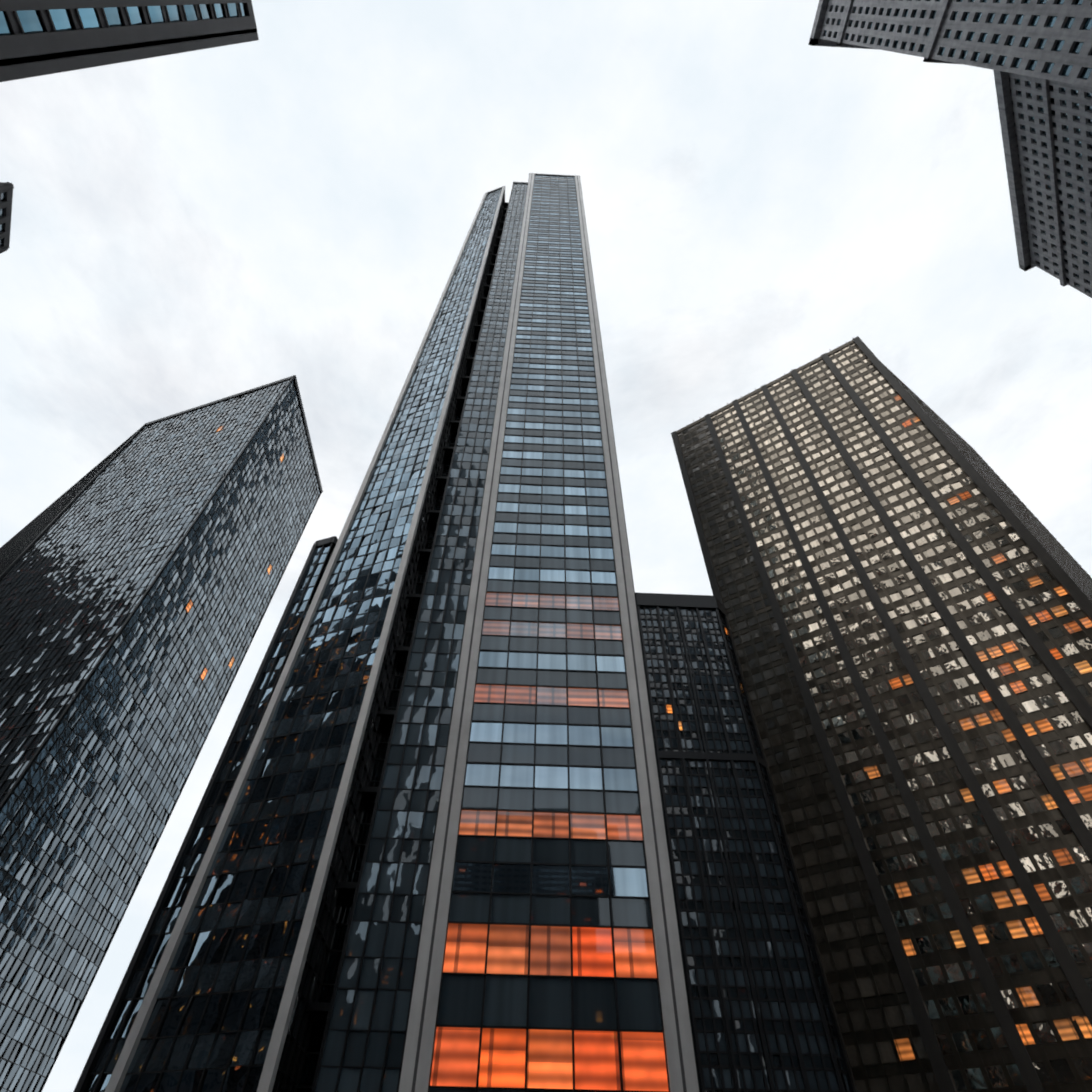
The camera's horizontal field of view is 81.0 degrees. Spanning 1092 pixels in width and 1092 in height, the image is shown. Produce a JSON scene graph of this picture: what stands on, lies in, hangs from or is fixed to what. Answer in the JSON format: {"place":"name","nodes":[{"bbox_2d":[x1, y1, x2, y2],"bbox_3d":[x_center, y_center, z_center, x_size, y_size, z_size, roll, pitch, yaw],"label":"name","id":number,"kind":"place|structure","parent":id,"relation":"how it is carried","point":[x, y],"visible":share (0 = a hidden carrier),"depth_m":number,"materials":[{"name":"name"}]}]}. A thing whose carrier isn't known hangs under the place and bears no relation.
{"place":"outdoors","nodes":[
{"label":"outdoors","id":0,"kind":"place"},
{"bbox_2d":[0,0,1091,1091],"label":"sky","id":1,"kind":"structure","parent":0,"point":[191,229],"materials":[{"name":"white"}]},
{"label":"ground","id":2,"kind":"structure","parent":0,"visible":0},
{"bbox_2d":[0,182,13,253],"bbox_3d":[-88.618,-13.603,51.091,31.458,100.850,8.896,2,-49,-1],"label":"building","id":3,"kind":"structure","parent":2,"relation":"on","point":[6,193],"depth_m":88.13,"materials":[{"name":"concrete"}]},
{"bbox_2d":[0,0,258,81],"bbox_3d":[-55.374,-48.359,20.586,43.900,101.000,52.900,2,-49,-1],"label":"skyscraper","id":4,"kind":"structure","parent":2,"relation":"on","point":[41,37],"depth_m":50.28,"materials":[{"name":"stone"}]},
{"bbox_2d":[0,375,322,1091],"bbox_3d":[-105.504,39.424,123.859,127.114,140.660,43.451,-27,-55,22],"label":"tower","id":5,"kind":"structure","parent":2,"relation":"on","point":[142,569],"depth_m":98.64,"materials":[{"name":"grey glass"}]},
{"bbox_2d":[73,173,700,1091],"bbox_3d":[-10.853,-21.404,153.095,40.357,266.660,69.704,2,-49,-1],"label":"central tower","id":6,"kind":"structure","parent":2,"relation":"on","point":[425,845],"depth_m":54.49,"materials":[{"name":"black glass"}]},
{"bbox_2d":[635,592,854,1091],"bbox_3d":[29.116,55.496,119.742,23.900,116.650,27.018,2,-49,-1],"label":"skyscraper","id":7,"kind":"structure","parent":2,"relation":"on","point":[762,1015],"depth_m":102.64,"materials":[{"name":"black glass"}]},
{"bbox_2d":[671,336,1091,1091],"bbox_3d":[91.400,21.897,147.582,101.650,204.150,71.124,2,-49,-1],"label":"tower","id":8,"kind":"structure","parent":2,"relation":"on","point":[901,582],"depth_m":111.54,"materials":[{"name":"black glass"}]},
{"bbox_2d":[808,0,1091,86],"bbox_3d":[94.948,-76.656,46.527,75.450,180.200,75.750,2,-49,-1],"label":"high-rise building","id":9,"kind":"structure","parent":2,"relation":"on","point":[1048,39],"depth_m":85.14,"materials":[{"name":"concrete"}]},
{"bbox_2d":[993,70,1091,297],"bbox_3d":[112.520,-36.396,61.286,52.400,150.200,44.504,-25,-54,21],"label":"high-rise building","id":10,"kind":"structure","parent":2,"relation":"on","point":[1046,128],"depth_m":116.75,"materials":[{"name":"concrete"}]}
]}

